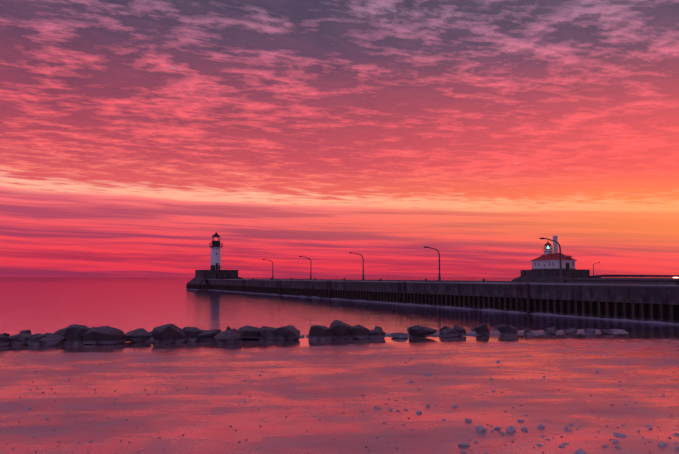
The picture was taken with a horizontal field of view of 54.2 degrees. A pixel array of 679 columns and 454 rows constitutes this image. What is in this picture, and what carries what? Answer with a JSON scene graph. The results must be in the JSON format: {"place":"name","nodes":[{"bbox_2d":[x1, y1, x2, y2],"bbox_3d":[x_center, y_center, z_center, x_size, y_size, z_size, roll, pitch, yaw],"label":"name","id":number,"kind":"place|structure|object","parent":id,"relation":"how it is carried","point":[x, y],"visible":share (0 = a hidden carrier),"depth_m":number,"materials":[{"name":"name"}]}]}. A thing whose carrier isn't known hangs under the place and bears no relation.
{"place":"outdoors","nodes":[
{"label":"outdoors","id":0,"kind":"place"},
{"bbox_2d":[0,277,678,453],"bbox_3d":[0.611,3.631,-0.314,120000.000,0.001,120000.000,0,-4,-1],"label":"lake water","id":1,"kind":"structure","parent":0,"point":[639,361],"depth_m":23.36,"materials":[{"name":"liquid"}]},
{"bbox_2d":[0,334,9,346],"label":"boulder","id":2,"kind":"object","parent":1,"relation":"on","point":[4,340],"visible":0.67,"depth_m":34.85,"materials":[{"name":"grey stone"}]},
{"bbox_2d":[7,333,31,344],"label":"boulder","id":3,"kind":"object","parent":1,"relation":"on","point":[17,339],"visible":0.48,"depth_m":35.39,"materials":[{"name":"grey stone"}]},
{"bbox_2d":[19,330,30,333],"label":"rock","id":4,"kind":"object","parent":1,"relation":"on","point":[25,331],"visible":0.29,"depth_m":38.11,"materials":[{"name":"grey stone"}]},
{"bbox_2d":[25,333,46,345],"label":"boulder","id":5,"kind":"object","parent":1,"relation":"on","point":[32,339],"visible":0.6,"depth_m":35.34,"materials":[{"name":"grey stone"}]},
{"bbox_2d":[38,333,65,345],"bbox_3d":[-15.479,6.078,35.785,1.484,0.636,1.967,3,-5,-30],"label":"boulder","id":6,"kind":"object","parent":1,"relation":"on","point":[52,339],"visible":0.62,"depth_m":35.26,"materials":[{"name":"grey stone"}]},
{"bbox_2d":[54,327,66,334],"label":"rock","id":7,"kind":"object","parent":1,"relation":"on","point":[60,332],"visible":0.21,"depth_m":38.45,"materials":[{"name":"grey stone"}]},
{"bbox_2d":[61,324,90,344],"bbox_3d":[-14.303,5.896,36.423,1.758,1.110,1.853,-4,-6,45],"label":"boulder","id":8,"kind":"object","parent":1,"relation":"on","point":[72,333],"visible":0.54,"depth_m":35.81,"materials":[{"name":"grey stone"}]},
{"bbox_2d":[82,326,126,344],"bbox_3d":[-12.858,5.964,36.566,2.158,1.004,2.151,0,-4,-1],"label":"boulder","id":9,"kind":"object","parent":1,"relation":"on","point":[104,335],"visible":0.96,"depth_m":35.64,"materials":[{"name":"grey stone"}]},
{"bbox_2d":[125,328,151,341],"bbox_3d":[-11.568,6.151,37.602,1.685,0.749,1.642,2,-5,-29],"label":"boulder","id":10,"kind":"object","parent":1,"relation":"on","point":[140,335],"visible":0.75,"depth_m":37.23,"materials":[{"name":"grey stone"}]},
{"bbox_2d":[152,323,187,343],"bbox_3d":[-9.469,5.965,37.167,1.912,1.112,1.990,0,-4,-1],"label":"boulder","id":11,"kind":"object","parent":1,"relation":"on","point":[168,333],"visible":0.85,"depth_m":36.50,"materials":[{"name":"grey stone"}]},
{"bbox_2d":[183,327,201,341],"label":"boulder","id":12,"kind":"object","parent":1,"relation":"on","point":[191,333],"visible":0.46,"depth_m":37.43,"materials":[{"name":"grey stone"}]},
{"bbox_2d":[186,284,209,289],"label":"pier head sheet piles","id":13,"kind":"object","parent":1,"relation":"on","point":[198,287],"visible":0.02,"depth_m":183.10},
{"bbox_2d":[187,270,242,284],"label":"lighthouse base","id":14,"kind":"object","parent":13,"relation":"on","point":[201,276],"visible":0.69,"depth_m":188.84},
{"bbox_2d":[209,232,222,269],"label":"lighthouse","id":15,"kind":"object","parent":14,"relation":"on","point":[215,255],"visible":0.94,"depth_m":192.15,"materials":[{"name":"white paint"}]},
{"bbox_2d":[197,329,220,340],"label":"boulder","id":16,"kind":"object","parent":1,"relation":"on","point":[206,335],"visible":0.67,"depth_m":37.43,"materials":[{"name":"grey stone"}]},
{"bbox_2d":[214,328,241,343],"bbox_3d":[-6.196,6.017,36.558,1.552,0.882,1.804,0,-4,-1],"label":"boulder","id":17,"kind":"object","parent":1,"relation":"on","point":[232,336],"visible":0.85,"depth_m":36.00,"materials":[{"name":"grey stone"}]},
{"bbox_2d":[236,325,259,338],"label":"boulder","id":18,"kind":"object","parent":1,"relation":"on","point":[248,332],"visible":0.62,"depth_m":38.37,"materials":[{"name":"grey stone"}]},
{"bbox_2d":[258,326,275,339],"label":"boulder","id":19,"kind":"object","parent":1,"relation":"on","point":[265,333],"visible":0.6,"depth_m":38.28,"materials":[{"name":"grey stone"}]},
{"bbox_2d":[274,326,299,339],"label":"boulder","id":20,"kind":"object","parent":1,"relation":"on","point":[286,333],"visible":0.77,"depth_m":38.22,"materials":[{"name":"grey stone"}]},
{"bbox_2d":[308,325,333,340],"bbox_3d":[-1.131,6.193,38.972,1.256,0.898,1.586,3,-5,-32],"label":"boulder","id":21,"kind":"object","parent":1,"relation":"on","point":[318,332],"visible":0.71,"depth_m":38.39,"materials":[{"name":"grey stone"}]},
{"bbox_2d":[6,346,675,453],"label":"ice grit","id":22,"kind":"object","parent":1,"relation":"on","point":[362,411],"visible":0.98,"depth_m":18.07,"materials":[{"name":"grey ice"}]},
{"bbox_2d":[329,320,353,338],"bbox_3d":[0.041,6.091,39.311,1.663,1.204,1.675,0,-4,-1],"label":"boulder","id":23,"kind":"object","parent":1,"relation":"on","point":[339,329],"visible":0.65,"depth_m":38.68,"materials":[{"name":"grey stone"}]},
{"bbox_2d":[26,349,678,453],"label":"ice chunks","id":24,"kind":"object","parent":1,"relation":"on","point":[480,428],"visible":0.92,"depth_m":15.69,"materials":[{"name":"grey ice"}]},
{"bbox_2d":[349,325,369,338],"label":"boulder","id":25,"kind":"object","parent":1,"relation":"on","point":[359,332],"visible":0.62,"depth_m":38.89,"materials":[{"name":"grey stone"}]},
{"bbox_2d":[368,329,385,338],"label":"boulder","id":26,"kind":"object","parent":1,"relation":"on","point":[376,334],"visible":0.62,"depth_m":39.14,"materials":[{"name":"grey stone"}]},
{"bbox_2d":[242,280,529,313],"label":"pier ladders","id":27,"kind":"object","parent":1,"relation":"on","point":[527,295],"visible":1,"depth_m":86.97,"materials":[{"name":"metal"}]},
{"bbox_2d":[391,332,408,337],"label":"boulder","id":28,"kind":"object","parent":1,"relation":"on","point":[399,335],"visible":0.98,"depth_m":39.46,"materials":[{"name":"grey stone"}]},
{"bbox_2d":[408,325,436,335],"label":"boulder","id":29,"kind":"object","parent":1,"relation":"on","point":[417,330],"visible":0.96,"depth_m":40.05,"materials":[{"name":"grey stone"}]},
{"bbox_2d":[209,289,678,324],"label":"pier ice fringe","id":30,"kind":"object","parent":1,"relation":"on","point":[552,314],"visible":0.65,"depth_m":70.42,"materials":[{"name":"white ice"}]},
{"bbox_2d":[210,285,678,322],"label":"pier sheet piles","id":31,"kind":"object","parent":1,"relation":"on","point":[649,312],"visible":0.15,"depth_m":68.89,"materials":[{"name":"brown metal"}]},
{"bbox_2d":[205,279,678,304],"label":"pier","id":32,"kind":"structure","parent":31,"relation":"on","point":[627,292],"depth_m":69.76,"materials":[{"name":"grey concrete"}]},
{"bbox_2d":[349,252,364,279],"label":"pier lamp","id":33,"kind":"object","parent":32,"relation":"on","point":[363,265],"visible":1,"depth_m":116.21,"materials":[{"name":"grey metal"}]},
{"bbox_2d":[424,246,440,279],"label":"pier lamp","id":34,"kind":"object","parent":32,"relation":"on","point":[439,277],"visible":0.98,"depth_m":94.62,"materials":[{"name":"grey metal"}]},
{"bbox_2d":[213,278,678,284],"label":"pier bollards","id":35,"kind":"object","parent":32,"relation":"on","point":[677,281],"visible":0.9,"depth_m":73.02,"materials":[{"name":"black metal"}]},
{"bbox_2d":[214,279,678,285],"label":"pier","id":36,"kind":"structure","parent":32,"relation":"on","point":[466,282],"depth_m":72.36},
{"bbox_2d":[540,237,562,280],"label":"pier lamp","id":37,"kind":"object","parent":32,"relation":"on","point":[560,277],"visible":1,"depth_m":73.06,"materials":[{"name":"grey metal"}]},
{"bbox_2d":[439,328,458,336],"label":"boulder","id":38,"kind":"object","parent":1,"relation":"on","point":[449,332],"visible":0.96,"depth_m":40.03,"materials":[{"name":"grey stone"}]},
{"bbox_2d":[453,326,465,335],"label":"boulder","id":39,"kind":"object","parent":1,"relation":"on","point":[460,330],"visible":0.65,"depth_m":40.74,"materials":[{"name":"grey stone"}]},
{"bbox_2d":[476,323,489,334],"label":"boulder","id":40,"kind":"object","parent":1,"relation":"on","point":[482,328],"visible":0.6,"depth_m":41.29,"materials":[{"name":"grey stone"}]},
{"bbox_2d":[493,324,504,330],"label":"rock","id":41,"kind":"object","parent":1,"relation":"on","point":[495,328],"visible":0.54,"depth_m":44.28,"materials":[{"name":"grey stone"}]},
{"bbox_2d":[498,325,517,336],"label":"boulder","id":42,"kind":"object","parent":1,"relation":"on","point":[506,330],"visible":0.85,"depth_m":40.72,"materials":[{"name":"grey stone"}]},
{"bbox_2d":[391,329,627,336],"bbox_3d":[10.978,6.793,43.087,15.900,0.179,3.452,1,-4,-11],"label":"ice crust","id":43,"kind":"object","parent":1,"relation":"on","point":[497,333],"visible":0.38,"depth_m":42.40},
{"bbox_2d":[524,327,534,334],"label":"boulder","id":44,"kind":"object","parent":1,"relation":"on","point":[527,331],"visible":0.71,"depth_m":41.70,"materials":[{"name":"grey stone"}]},
{"bbox_2d":[544,327,557,333],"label":"boulder","id":45,"kind":"object","parent":1,"relation":"on","point":[551,330],"visible":0.85,"depth_m":42.13,"materials":[{"name":"grey stone"}]},
{"bbox_2d":[563,328,576,333],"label":"boulder","id":46,"kind":"object","parent":1,"relation":"on","point":[571,331],"visible":1,"depth_m":42.00,"materials":[{"name":"grey stone"}]},
{"bbox_2d":[584,328,595,332],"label":"boulder","id":47,"kind":"object","parent":1,"relation":"on","point":[589,330],"visible":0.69,"depth_m":42.70,"materials":[{"name":"grey stone"}]},
{"bbox_2d":[600,329,613,333],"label":"boulder","id":48,"kind":"object","parent":1,"relation":"on","point":[605,331],"visible":0.96,"depth_m":42.19,"materials":[{"name":"grey stone"}]},
{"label":"pier sheet piles","id":49,"kind":"object","parent":1,"relation":"on","visible":0},
{"bbox_2d":[572,278,678,281],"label":"pier concrete cap","id":50,"kind":"object","parent":49,"relation":"on","point":[630,279],"visible":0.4,"depth_m":179.48,"materials":[{"name":"grey concrete"}]},
{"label":"pier head sheet piles","id":51,"kind":"object","parent":1,"relation":"on","visible":0},
{"bbox_2d":[512,269,600,280],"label":"building base","id":52,"kind":"object","parent":51,"relation":"on","point":[545,275],"visible":0.85,"depth_m":205.62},
{"bbox_2d":[529,236,577,269],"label":"lighthouse building","id":53,"kind":"structure","parent":52,"relation":"on","point":[548,259],"depth_m":209.15,"materials":[{"name":"white paint"}]},
{"bbox_2d":[0,0,678,276],"label":"sky","id":54,"kind":"structure","parent":0,"point":[134,133],"materials":[{"name":"pink"}]},
{"bbox_2d":[594,275,678,276],"bbox_3d":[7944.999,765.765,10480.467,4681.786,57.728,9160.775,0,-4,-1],"label":"railing","id":55,"kind":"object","parent":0,"point":[637,275],"depth_m":14190.32,"materials":[{"name":"black metal"}]}
]}

